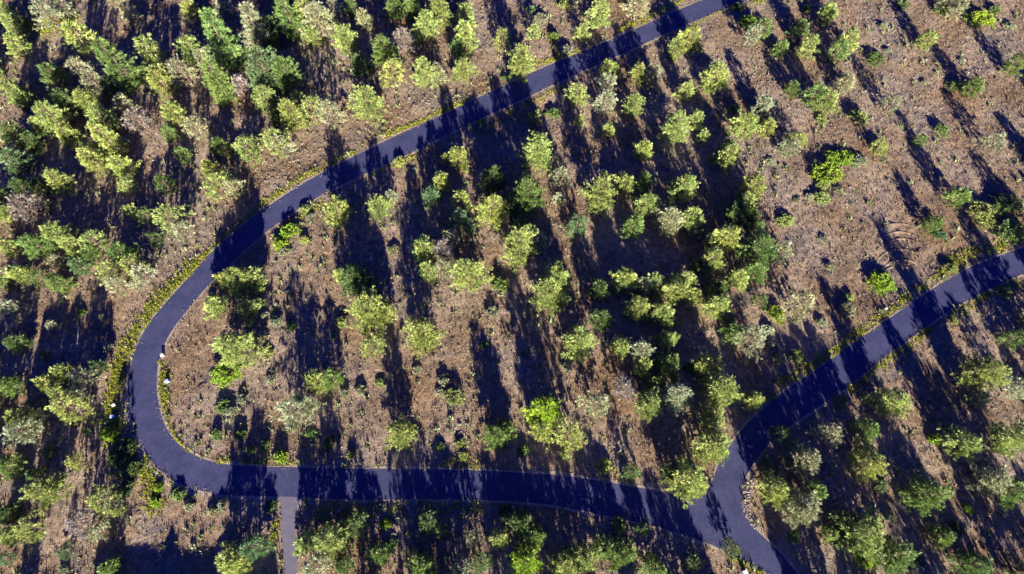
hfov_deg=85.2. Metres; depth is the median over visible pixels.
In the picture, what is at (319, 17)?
pine tree
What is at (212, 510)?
shrub
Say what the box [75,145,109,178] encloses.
pine tree
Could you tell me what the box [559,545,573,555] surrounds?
shrub
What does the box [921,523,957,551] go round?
pine tree
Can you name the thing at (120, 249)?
pine tree
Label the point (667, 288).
pine tree
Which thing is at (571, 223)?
young pine
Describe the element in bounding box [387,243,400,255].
shrub
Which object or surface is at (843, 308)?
shrub
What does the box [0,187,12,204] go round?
pine tree
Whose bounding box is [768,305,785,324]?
shrub
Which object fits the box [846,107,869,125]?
shrub
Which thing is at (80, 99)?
pine tree
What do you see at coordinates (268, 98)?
pine tree
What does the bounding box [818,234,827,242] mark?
shrub
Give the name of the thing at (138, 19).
pine tree
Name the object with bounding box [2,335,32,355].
pine tree
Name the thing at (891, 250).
earth ridge
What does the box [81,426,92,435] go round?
shrub
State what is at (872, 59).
shrub
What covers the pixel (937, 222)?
pine tree
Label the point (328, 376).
pine tree
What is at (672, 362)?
pine tree
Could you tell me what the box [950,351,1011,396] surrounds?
pine tree
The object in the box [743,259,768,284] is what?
pine tree
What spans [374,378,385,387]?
shrub
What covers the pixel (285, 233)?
shrub
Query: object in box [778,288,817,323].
pine tree
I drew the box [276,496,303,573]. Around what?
driveway
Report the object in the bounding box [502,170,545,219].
pine tree
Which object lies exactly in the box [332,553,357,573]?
pine tree
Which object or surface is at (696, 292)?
pine tree
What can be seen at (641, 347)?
pine tree
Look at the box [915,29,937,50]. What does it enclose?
pine tree
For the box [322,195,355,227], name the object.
pine tree
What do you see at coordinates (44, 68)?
pine tree
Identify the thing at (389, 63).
pine tree
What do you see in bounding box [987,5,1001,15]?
shrub
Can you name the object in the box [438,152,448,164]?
young pine
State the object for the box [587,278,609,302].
pine tree
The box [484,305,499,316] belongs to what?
shrub
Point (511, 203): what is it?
pine tree
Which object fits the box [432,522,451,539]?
pine tree
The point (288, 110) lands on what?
pine tree
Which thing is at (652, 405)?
pine tree
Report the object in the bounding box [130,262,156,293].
pine tree
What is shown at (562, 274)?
pine tree
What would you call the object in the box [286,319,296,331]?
shrub
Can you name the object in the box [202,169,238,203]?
pine tree
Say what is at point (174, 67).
pine tree
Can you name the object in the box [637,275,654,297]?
pine tree
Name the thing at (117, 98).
pine tree
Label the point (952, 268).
shrub
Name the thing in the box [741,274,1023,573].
road shoulder
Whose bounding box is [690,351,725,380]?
pine tree
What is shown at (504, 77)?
shrub
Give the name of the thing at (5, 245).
pine tree
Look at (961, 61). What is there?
shrub
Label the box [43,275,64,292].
young pine
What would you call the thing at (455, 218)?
pine tree
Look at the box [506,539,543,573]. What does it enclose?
pine tree
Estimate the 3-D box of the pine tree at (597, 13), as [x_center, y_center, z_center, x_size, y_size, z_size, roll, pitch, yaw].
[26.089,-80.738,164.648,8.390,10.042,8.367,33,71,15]
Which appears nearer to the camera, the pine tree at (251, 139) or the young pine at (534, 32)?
the pine tree at (251, 139)
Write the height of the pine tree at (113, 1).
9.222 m
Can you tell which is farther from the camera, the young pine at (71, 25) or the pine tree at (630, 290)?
the young pine at (71, 25)
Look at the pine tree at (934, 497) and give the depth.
110.48 m
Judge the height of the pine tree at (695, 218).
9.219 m
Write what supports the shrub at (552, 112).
on the ground at (372, 432)
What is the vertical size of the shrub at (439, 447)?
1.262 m
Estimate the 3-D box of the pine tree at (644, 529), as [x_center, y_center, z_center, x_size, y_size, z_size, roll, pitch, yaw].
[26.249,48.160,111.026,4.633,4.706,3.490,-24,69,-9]
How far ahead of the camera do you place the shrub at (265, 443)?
118.94 m
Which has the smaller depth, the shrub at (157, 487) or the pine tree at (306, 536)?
the pine tree at (306, 536)
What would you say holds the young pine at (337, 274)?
on the ground at (372, 432)
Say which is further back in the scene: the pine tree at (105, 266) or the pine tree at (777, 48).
the pine tree at (777, 48)
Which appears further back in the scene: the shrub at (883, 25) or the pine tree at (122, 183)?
the shrub at (883, 25)
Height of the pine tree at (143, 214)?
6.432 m
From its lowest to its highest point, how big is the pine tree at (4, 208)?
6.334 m
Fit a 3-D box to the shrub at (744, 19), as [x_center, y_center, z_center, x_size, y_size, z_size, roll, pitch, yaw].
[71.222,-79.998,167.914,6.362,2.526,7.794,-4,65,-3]
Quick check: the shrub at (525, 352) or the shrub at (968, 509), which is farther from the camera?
the shrub at (525, 352)
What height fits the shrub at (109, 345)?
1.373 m
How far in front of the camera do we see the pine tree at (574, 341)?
123.17 m
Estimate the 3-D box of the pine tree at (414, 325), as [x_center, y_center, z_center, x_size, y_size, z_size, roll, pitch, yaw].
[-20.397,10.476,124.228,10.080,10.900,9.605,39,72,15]
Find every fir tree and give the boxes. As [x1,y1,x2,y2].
[0,1,23,22]
[0,8,30,38]
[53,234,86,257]
[85,120,129,155]
[90,35,149,95]
[197,6,249,73]
[200,56,237,107]
[238,1,275,50]
[272,0,303,42]
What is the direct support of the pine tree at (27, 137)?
on the ground at (372, 432)
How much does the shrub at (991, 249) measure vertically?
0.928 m
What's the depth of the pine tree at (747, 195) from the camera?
138.67 m
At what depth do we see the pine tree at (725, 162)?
144.02 m
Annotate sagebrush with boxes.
[0,0,1023,573]
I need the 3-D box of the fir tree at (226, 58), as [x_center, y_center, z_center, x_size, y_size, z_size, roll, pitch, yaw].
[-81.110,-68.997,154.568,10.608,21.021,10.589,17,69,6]
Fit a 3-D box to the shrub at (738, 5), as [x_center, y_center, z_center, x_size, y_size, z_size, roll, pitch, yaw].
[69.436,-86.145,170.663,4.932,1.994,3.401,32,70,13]
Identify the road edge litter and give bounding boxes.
[126,0,1023,573]
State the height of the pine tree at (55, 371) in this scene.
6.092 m
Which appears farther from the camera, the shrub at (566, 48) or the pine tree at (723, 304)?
the shrub at (566, 48)
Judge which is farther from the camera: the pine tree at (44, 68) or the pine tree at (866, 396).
the pine tree at (44, 68)
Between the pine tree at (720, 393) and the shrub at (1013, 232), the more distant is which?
the shrub at (1013, 232)
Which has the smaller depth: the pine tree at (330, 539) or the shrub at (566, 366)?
the pine tree at (330, 539)
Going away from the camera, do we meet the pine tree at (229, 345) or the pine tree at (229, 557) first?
the pine tree at (229, 557)
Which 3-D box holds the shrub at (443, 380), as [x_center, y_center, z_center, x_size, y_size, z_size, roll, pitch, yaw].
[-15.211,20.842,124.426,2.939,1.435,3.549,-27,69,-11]
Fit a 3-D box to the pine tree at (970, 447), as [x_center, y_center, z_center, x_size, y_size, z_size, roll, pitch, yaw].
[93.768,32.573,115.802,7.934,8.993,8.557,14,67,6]
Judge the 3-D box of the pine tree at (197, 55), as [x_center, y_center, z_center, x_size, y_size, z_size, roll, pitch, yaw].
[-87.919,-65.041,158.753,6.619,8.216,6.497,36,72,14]
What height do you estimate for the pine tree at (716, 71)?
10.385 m
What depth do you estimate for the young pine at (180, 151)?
146.75 m
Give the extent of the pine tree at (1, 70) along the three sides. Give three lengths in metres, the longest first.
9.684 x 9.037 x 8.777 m
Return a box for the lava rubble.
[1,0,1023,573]
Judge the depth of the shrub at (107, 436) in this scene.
119.42 m
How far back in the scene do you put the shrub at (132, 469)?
116.77 m
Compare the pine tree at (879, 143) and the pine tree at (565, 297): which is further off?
the pine tree at (879, 143)
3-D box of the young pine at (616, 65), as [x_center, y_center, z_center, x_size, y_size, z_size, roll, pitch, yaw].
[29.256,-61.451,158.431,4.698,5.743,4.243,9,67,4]
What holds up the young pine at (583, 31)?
on the ground at (372, 432)
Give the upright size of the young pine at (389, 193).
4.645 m
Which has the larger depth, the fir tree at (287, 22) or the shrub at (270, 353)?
the fir tree at (287, 22)
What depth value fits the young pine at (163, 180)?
142.60 m
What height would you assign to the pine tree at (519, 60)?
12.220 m
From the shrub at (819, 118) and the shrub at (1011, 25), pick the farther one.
the shrub at (1011, 25)
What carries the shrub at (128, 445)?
on the ground at (372, 432)
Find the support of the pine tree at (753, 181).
on the ground at (372, 432)
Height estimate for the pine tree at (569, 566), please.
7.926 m
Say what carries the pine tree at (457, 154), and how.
on the ground at (372, 432)
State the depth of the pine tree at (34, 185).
142.55 m
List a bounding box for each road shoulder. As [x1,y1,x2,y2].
[118,0,766,573]
[157,0,1023,497]
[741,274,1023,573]
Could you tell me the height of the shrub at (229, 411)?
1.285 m
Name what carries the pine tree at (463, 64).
on the ground at (372, 432)
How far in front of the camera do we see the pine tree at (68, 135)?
148.10 m
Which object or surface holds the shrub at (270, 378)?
on the ground at (372, 432)
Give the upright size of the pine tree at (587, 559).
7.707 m
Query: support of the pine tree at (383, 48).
on the ground at (372, 432)
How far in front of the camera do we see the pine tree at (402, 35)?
160.68 m
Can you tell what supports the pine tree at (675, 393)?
on the ground at (372, 432)
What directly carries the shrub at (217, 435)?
on the ground at (372, 432)
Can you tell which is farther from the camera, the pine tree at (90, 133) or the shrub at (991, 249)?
the pine tree at (90, 133)
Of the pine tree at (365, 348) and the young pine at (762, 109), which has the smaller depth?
the pine tree at (365, 348)
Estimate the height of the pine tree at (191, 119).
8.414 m
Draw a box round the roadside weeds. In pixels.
[14,0,1023,573]
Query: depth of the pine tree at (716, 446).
113.99 m
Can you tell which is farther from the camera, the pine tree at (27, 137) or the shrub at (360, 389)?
the pine tree at (27, 137)
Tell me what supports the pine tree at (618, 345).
on the ground at (372, 432)
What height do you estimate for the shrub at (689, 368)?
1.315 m
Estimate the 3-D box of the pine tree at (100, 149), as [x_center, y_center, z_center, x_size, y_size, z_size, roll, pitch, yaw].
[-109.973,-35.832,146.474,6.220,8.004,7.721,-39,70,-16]
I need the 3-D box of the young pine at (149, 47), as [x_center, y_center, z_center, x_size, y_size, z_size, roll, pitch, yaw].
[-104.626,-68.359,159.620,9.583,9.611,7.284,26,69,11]
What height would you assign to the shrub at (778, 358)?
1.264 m
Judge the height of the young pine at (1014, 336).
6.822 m
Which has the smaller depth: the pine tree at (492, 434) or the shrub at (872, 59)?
the pine tree at (492, 434)
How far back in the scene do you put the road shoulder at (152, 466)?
117.11 m
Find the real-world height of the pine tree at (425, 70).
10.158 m
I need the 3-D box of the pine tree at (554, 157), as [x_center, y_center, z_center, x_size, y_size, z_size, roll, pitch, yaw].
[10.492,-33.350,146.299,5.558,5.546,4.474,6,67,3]
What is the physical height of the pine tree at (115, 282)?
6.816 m
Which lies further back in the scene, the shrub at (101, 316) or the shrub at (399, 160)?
the shrub at (399, 160)
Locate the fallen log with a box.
[73,327,79,361]
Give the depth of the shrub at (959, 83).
158.34 m
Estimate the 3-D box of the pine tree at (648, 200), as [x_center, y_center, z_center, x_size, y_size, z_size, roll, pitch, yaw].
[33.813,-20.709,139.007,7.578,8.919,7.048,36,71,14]
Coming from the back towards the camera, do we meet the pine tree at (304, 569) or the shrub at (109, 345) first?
the shrub at (109, 345)
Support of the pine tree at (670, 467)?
on the ground at (372, 432)
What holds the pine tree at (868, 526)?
on the ground at (372, 432)
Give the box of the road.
[128,0,1023,573]
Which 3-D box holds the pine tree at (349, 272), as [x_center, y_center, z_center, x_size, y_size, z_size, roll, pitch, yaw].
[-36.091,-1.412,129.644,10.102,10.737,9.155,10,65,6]
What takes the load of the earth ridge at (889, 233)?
on the ground at (372, 432)
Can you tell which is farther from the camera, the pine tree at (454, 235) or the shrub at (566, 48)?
the shrub at (566, 48)
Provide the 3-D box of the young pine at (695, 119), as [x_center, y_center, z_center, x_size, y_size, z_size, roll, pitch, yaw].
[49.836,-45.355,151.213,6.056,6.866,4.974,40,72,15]
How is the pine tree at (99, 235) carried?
on the ground at (372, 432)
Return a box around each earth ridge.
[871,223,928,239]
[874,230,925,245]
[874,237,928,253]
[876,248,922,261]
[883,258,919,267]
[883,265,910,271]
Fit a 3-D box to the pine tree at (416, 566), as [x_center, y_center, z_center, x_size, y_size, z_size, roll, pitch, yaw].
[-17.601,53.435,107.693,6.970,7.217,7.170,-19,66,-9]
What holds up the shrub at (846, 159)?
on the ground at (372, 432)
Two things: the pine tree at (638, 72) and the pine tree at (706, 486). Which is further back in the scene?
the pine tree at (638, 72)
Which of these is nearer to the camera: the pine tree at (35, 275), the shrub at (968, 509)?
the shrub at (968, 509)
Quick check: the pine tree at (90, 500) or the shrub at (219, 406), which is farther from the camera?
the shrub at (219, 406)
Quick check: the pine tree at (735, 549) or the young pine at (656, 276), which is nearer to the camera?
the pine tree at (735, 549)
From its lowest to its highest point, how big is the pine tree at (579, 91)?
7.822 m
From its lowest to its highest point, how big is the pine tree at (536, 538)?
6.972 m
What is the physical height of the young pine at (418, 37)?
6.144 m
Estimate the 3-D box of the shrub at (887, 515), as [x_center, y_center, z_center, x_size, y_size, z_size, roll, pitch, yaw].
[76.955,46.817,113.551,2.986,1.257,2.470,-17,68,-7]
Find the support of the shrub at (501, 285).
on the ground at (372, 432)
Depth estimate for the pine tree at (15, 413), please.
116.97 m
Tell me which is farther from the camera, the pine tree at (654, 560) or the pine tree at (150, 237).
the pine tree at (150, 237)
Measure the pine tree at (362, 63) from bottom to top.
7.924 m
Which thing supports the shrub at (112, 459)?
on the ground at (372, 432)
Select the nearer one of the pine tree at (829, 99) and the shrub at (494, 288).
the shrub at (494, 288)
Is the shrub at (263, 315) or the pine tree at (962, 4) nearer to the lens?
the shrub at (263, 315)
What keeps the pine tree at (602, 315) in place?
on the ground at (372, 432)
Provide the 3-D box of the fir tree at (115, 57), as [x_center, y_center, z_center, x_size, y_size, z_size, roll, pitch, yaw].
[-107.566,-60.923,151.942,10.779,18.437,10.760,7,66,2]
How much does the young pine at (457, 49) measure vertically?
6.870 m
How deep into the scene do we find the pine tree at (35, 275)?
131.94 m
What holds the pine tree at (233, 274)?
on the ground at (372, 432)
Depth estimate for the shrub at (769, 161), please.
148.30 m
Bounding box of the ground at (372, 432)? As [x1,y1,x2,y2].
[0,0,1023,573]
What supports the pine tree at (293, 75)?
on the ground at (372, 432)
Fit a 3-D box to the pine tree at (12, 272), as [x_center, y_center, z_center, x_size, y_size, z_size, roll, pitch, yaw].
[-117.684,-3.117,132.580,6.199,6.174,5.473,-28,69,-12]
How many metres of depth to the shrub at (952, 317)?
130.27 m
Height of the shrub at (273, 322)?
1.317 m
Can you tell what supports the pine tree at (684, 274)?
on the ground at (372, 432)
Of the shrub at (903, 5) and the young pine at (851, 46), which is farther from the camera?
the shrub at (903, 5)
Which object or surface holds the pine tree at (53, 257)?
on the ground at (372, 432)
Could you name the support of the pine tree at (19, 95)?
on the ground at (372, 432)
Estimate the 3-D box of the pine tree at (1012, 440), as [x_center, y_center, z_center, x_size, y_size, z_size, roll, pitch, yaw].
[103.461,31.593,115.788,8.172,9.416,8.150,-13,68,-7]
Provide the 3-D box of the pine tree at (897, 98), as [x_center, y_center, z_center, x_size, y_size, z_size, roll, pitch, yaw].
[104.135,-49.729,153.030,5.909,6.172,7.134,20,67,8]
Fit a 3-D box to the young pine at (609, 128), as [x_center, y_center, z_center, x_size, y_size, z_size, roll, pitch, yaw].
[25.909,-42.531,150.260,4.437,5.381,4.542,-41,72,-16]
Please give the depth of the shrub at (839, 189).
144.93 m
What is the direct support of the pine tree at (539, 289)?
on the ground at (372, 432)
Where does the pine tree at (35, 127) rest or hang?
on the ground at (372, 432)
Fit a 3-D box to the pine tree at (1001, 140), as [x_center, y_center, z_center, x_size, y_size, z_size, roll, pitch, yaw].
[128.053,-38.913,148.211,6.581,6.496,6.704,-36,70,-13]
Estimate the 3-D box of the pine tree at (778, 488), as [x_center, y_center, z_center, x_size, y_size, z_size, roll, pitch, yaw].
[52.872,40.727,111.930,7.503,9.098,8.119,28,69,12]
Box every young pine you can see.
[0,274,15,291]
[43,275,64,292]
[47,272,79,294]
[60,18,96,55]
[117,1,141,25]
[123,203,143,221]
[131,33,168,65]
[153,174,177,195]
[160,124,179,142]
[174,145,193,163]
[288,89,312,109]
[332,265,347,283]
[343,0,358,17]
[384,189,396,202]
[408,27,420,44]
[428,61,449,84]
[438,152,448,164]
[448,37,465,59]
[451,2,475,28]
[525,22,540,39]
[525,109,542,128]
[552,192,565,207]
[564,213,589,237]
[572,114,584,128]
[573,21,592,43]
[598,121,614,137]
[599,57,613,76]
[608,61,620,79]
[640,271,664,299]
[642,63,663,89]
[666,37,683,59]
[686,109,704,131]
[696,127,710,144]
[700,233,716,249]
[707,153,719,166]
[744,218,765,236]
[750,94,776,122]
[794,33,819,60]
[799,81,826,111]
[826,39,849,61]
[831,25,859,55]
[910,133,928,146]
[995,328,1023,349]
[999,52,1023,76]
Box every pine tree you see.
[0,59,4,79]
[0,79,29,104]
[0,120,34,151]
[0,147,36,174]
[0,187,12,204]
[0,202,24,224]
[0,237,22,259]
[0,298,22,317]
[0,373,28,399]
[0,414,45,447]
[0,452,27,481]
[0,500,27,527]
[0,524,25,546]
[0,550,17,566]
[1,31,32,61]
[2,263,35,285]
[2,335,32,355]
[3,402,43,437]
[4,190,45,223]
[7,176,32,197]
[8,87,37,112]
[11,508,47,544]
[15,232,58,259]
[19,130,45,156]
[19,472,74,509]
[20,337,32,347]
[25,268,50,287]
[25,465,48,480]
[27,115,52,135]
[27,177,51,199]
[28,0,65,30]
[29,98,77,136]
[29,373,62,397]
[36,62,70,87]
[37,350,53,362]
[38,220,78,251]
[39,197,58,213]
[41,167,77,196]
[44,389,94,425]
[45,319,61,332]
[45,381,67,401]
[46,253,69,269]
[46,362,78,383]
[47,88,86,117]
[50,0,75,17]
[53,120,85,149]
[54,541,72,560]
[62,386,94,408]
[64,450,91,471]
[64,507,104,541]
[65,56,94,80]
[66,366,105,392]
[67,256,92,276]
[70,86,102,113]
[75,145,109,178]
[77,228,109,259]
[79,66,114,99]
[79,139,110,160]
[80,246,103,266]
[84,101,120,130]
[85,478,127,521]
[85,517,114,541]
[86,119,109,145]
[87,359,109,375]
[94,259,124,285]
[96,555,123,573]
[98,77,124,98]
[102,273,136,296]
[103,240,140,268]
[104,497,123,521]
[105,154,141,178]
[108,0,123,4]
[111,92,136,113]
[115,176,139,194]
[117,253,150,282]
[121,105,158,134]
[130,10,145,26]
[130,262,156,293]
[136,206,159,226]
[143,62,181,100]
[144,231,165,248]
[150,202,196,235]
[160,97,189,130]
[165,53,203,87]
[169,218,195,243]
[173,33,208,66]
[178,0,202,22]
[180,113,211,139]
[192,48,215,69]
[200,158,225,179]
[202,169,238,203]
[202,292,227,320]
[209,135,235,158]
[209,329,270,370]
[212,271,235,293]
[213,0,234,16]
[214,540,252,573]
[221,177,247,201]
[222,264,268,298]
[230,74,251,97]
[231,136,264,170]
[235,295,266,325]
[235,532,276,563]
[237,343,269,365]
[238,266,265,296]
[239,133,264,161]
[245,44,289,94]
[251,83,280,114]
[251,264,267,279]
[256,14,286,48]
[258,126,290,160]
[266,133,297,159]
[267,105,283,126]
[269,389,318,434]
[270,0,285,15]
[271,55,306,94]
[277,98,313,133]
[290,0,320,29]
[290,12,304,36]
[292,526,321,556]
[294,391,325,414]
[298,0,341,40]
[299,94,329,128]
[300,549,336,573]
[302,367,329,396]
[303,24,325,46]
[305,519,356,561]
[315,98,349,130]
[321,367,346,394]
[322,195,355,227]
[324,0,343,21]
[330,22,361,56]
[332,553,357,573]
[337,262,380,298]
[345,83,386,126]
[345,285,391,337]
[348,508,370,537]
[349,51,373,77]
[350,273,375,300]
[355,7,376,30]
[359,331,386,360]
[365,194,393,223]
[365,540,390,567]
[371,33,401,72]
[375,302,398,327]
[379,56,406,88]
[383,411,418,452]
[384,0,405,20]
[389,26,418,59]
[403,0,425,19]
[403,314,447,359]
[404,547,439,573]
[410,55,440,88]
[411,9,441,42]
[411,233,436,262]
[417,259,438,284]
[418,505,441,536]
[422,186,444,210]
[425,0,454,30]
[431,236,454,260]
[432,171,450,193]
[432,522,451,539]
[433,255,451,278]
[440,228,465,245]
[443,258,494,293]
[445,207,475,235]
[446,144,469,173]
[448,189,472,216]
[448,552,472,573]
[450,56,480,82]
[453,18,479,55]
[458,526,483,549]
[468,549,494,573]
[473,191,511,231]
[476,165,507,195]
[482,419,517,451]
[484,526,511,549]
[494,27,511,51]
[496,418,517,443]
[498,224,540,273]
[499,506,536,541]
[501,193,519,218]
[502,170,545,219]
[505,42,535,83]
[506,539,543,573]
[512,215,533,233]
[514,522,548,548]
[516,137,554,175]
[519,130,553,167]
[519,394,562,429]
[528,271,565,316]
[528,414,552,444]
[530,227,551,255]
[537,256,572,293]
[544,151,561,169]
[544,545,582,573]
[548,164,571,192]
[548,411,587,458]
[551,289,572,312]
[560,321,598,361]
[563,82,589,107]
[570,540,597,573]
[574,391,611,422]
[577,170,617,218]
[584,0,610,29]
[585,307,614,332]
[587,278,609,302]
[588,531,617,562]
[591,87,618,115]
[594,72,616,92]
[608,264,639,291]
[608,535,639,573]
[609,274,639,296]
[609,333,631,358]
[610,171,639,200]
[612,372,636,399]
[619,0,650,22]
[619,460,641,479]
[620,92,645,120]
[620,213,644,239]
[620,293,654,325]
[620,337,658,368]
[627,191,661,217]
[628,61,645,86]
[630,355,653,378]
[631,139,651,158]
[631,140,654,161]
[632,516,650,537]
[633,385,666,422]
[634,170,652,194]
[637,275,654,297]
[638,548,670,573]
[640,300,675,330]
[643,373,667,392]
[650,204,687,238]
[651,350,679,383]
[652,330,680,352]
[653,277,696,306]
[656,109,693,150]
[657,381,694,417]
[660,453,705,509]
[660,459,680,481]
[664,172,700,204]
[664,269,698,298]
[670,24,704,53]
[671,80,694,100]
[678,205,705,237]
[681,550,702,571]
[684,474,708,499]
[685,428,732,467]
[688,259,708,272]
[688,287,701,304]
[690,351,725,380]
[692,400,726,428]
[693,246,724,281]
[694,294,734,320]
[697,367,744,409]
[697,411,729,439]
[698,60,730,94]
[701,278,729,296]
[702,222,743,255]
[709,141,740,176]
[717,137,736,156]
[718,320,746,345]
[719,267,748,293]
[720,316,735,325]
[720,537,741,559]
[721,110,761,140]
[723,199,748,228]
[730,323,767,362]
[732,190,756,206]
[734,172,766,207]
[735,228,780,268]
[740,389,766,411]
[743,23,763,45]
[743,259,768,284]
[744,16,773,42]
[744,206,760,223]
[752,293,767,310]
[756,465,792,510]
[757,116,776,137]
[759,458,779,476]
[768,424,795,446]
[770,38,789,57]
[772,240,792,267]
[774,138,793,157]
[775,484,821,529]
[777,139,802,158]
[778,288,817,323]
[780,440,821,483]
[782,80,800,99]
[783,131,808,150]
[785,18,809,37]
[797,477,828,504]
[804,421,843,449]
[811,87,839,114]
[817,1,838,25]
[817,524,842,543]
[827,506,885,562]
[831,392,848,410]
[832,537,853,552]
[833,73,856,94]
[833,506,862,536]
[844,415,880,448]
[846,437,888,485]
[859,392,875,407]
[862,533,921,573]
[868,136,887,158]
[868,383,913,419]
[877,93,901,116]
[897,468,955,516]
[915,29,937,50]
[918,215,945,235]
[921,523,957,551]
[934,0,970,11]
[937,422,986,464]
[941,186,972,208]
[943,546,993,573]
[945,4,963,22]
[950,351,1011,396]
[960,76,985,100]
[964,387,992,408]
[966,457,1014,497]
[975,130,1008,153]
[984,418,1023,459]
[985,475,1023,511]
[988,440,1006,454]
[996,373,1023,400]
[1003,558,1023,573]
[1017,313,1023,329]
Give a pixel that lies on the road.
(714, 516)
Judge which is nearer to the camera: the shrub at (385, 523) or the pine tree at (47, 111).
the shrub at (385, 523)
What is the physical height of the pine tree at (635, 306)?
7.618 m
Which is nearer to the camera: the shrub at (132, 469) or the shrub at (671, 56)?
the shrub at (132, 469)
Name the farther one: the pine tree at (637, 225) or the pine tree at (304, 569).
the pine tree at (637, 225)
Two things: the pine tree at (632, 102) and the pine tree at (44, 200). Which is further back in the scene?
the pine tree at (632, 102)
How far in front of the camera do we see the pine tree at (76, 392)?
120.22 m
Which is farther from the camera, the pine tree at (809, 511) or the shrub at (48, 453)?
the shrub at (48, 453)
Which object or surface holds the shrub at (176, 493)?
on the ground at (372, 432)
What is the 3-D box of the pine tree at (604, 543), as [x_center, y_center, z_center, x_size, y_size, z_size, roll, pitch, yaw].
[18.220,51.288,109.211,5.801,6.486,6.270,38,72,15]
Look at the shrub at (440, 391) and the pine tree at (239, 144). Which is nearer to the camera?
the shrub at (440, 391)
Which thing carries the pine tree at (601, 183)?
on the ground at (372, 432)
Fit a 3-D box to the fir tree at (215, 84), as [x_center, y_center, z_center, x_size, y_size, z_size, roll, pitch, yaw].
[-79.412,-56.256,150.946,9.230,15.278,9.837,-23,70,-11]
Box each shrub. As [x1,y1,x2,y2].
[40,445,59,459]
[58,563,68,573]
[75,307,86,316]
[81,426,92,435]
[98,313,105,320]
[98,427,118,441]
[103,341,113,352]
[107,450,125,465]
[116,437,137,459]
[119,478,134,498]
[124,459,144,476]
[150,493,160,508]
[153,482,162,493]
[170,486,187,501]
[182,497,195,511]
[207,502,219,516]
[209,361,242,388]
[211,427,221,440]
[213,397,229,413]
[217,498,227,510]
[222,405,236,415]
[233,428,247,440]
[236,393,248,404]
[245,444,255,455]
[259,437,270,451]
[260,311,269,318]
[260,347,274,358]
[265,374,275,385]
[265,499,278,510]
[268,315,282,328]
[271,234,289,252]
[274,446,287,464]
[277,247,292,256]
[278,222,301,238]
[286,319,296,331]
[299,204,310,213]
[299,235,309,245]
[304,428,319,440]
[305,212,314,220]
[321,434,335,451]
[330,333,338,339]
[334,316,348,328]
[339,387,348,399]
[346,448,356,459]
[354,384,367,394]
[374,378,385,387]
[378,517,392,529]
[385,537,397,551]
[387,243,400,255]
[394,155,404,167]
[412,364,421,374]
[435,441,445,451]
[436,373,451,386]
[436,386,444,397]
[444,386,464,406]
[453,438,466,449]
[458,450,467,461]
[477,119,484,126]
[479,340,489,349]
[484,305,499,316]
[490,280,507,290]
[491,276,509,292]
[499,502,512,521]
[501,74,507,80]
[516,443,530,456]
[519,309,528,317]
[520,348,530,356]
[525,5,536,12]
[532,12,547,23]
[544,107,561,119]
[549,32,558,40]
[555,0,572,10]
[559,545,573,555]
[560,45,572,55]
[560,362,571,372]
[595,457,613,474]
[611,514,626,535]
[627,141,634,145]
[667,53,677,61]
[683,362,695,374]
[727,104,740,113]
[730,1,745,12]
[736,14,759,29]
[762,324,774,335]
[764,339,775,349]
[765,157,776,165]
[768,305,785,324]
[773,353,785,365]
[775,213,794,226]
[788,347,804,363]
[788,529,800,543]
[793,196,800,203]
[801,4,813,12]
[804,191,814,202]
[808,161,845,183]
[812,190,830,204]
[815,114,827,125]
[815,176,829,190]
[815,317,826,327]
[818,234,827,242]
[824,149,841,165]
[824,261,834,272]
[831,150,856,166]
[833,186,843,193]
[837,301,857,318]
[844,292,853,300]
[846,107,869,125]
[852,153,867,167]
[852,551,876,570]
[864,51,885,67]
[865,269,896,291]
[865,274,896,295]
[869,139,887,155]
[874,476,887,493]
[877,22,887,29]
[881,509,896,522]
[884,47,892,52]
[896,0,908,10]
[912,554,924,567]
[927,433,942,444]
[931,230,947,238]
[932,5,949,16]
[935,123,949,138]
[942,263,958,273]
[945,80,966,91]
[947,313,958,323]
[948,517,962,533]
[958,57,964,64]
[962,502,973,515]
[963,10,996,28]
[966,198,996,231]
[982,203,1007,218]
[985,246,996,254]
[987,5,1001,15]
[991,219,1023,246]
[994,192,1023,214]
[1000,286,1012,298]
[1004,22,1016,29]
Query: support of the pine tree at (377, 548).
on the ground at (372, 432)
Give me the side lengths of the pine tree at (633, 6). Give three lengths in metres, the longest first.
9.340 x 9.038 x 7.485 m
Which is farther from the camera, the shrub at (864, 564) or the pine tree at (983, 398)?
the pine tree at (983, 398)
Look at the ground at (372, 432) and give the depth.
135.04 m
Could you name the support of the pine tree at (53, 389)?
on the ground at (372, 432)
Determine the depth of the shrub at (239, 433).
119.70 m
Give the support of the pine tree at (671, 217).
on the ground at (372, 432)
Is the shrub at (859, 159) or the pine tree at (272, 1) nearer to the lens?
the shrub at (859, 159)
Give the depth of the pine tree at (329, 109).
149.00 m
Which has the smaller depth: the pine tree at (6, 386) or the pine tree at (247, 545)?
the pine tree at (247, 545)
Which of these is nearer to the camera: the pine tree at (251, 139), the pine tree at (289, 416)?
the pine tree at (289, 416)
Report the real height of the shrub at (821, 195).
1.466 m
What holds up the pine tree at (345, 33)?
on the ground at (372, 432)
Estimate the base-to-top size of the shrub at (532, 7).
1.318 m
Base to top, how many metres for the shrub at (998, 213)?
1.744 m
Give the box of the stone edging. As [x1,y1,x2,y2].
[741,478,756,529]
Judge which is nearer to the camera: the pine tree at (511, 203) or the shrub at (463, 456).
the shrub at (463, 456)
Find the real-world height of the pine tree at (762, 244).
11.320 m
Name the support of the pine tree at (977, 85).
on the ground at (372, 432)
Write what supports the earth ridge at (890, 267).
on the ground at (372, 432)
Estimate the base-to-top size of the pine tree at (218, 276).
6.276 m
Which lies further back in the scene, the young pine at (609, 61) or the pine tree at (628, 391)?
the young pine at (609, 61)
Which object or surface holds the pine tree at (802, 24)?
on the ground at (372, 432)
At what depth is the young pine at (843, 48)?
160.59 m

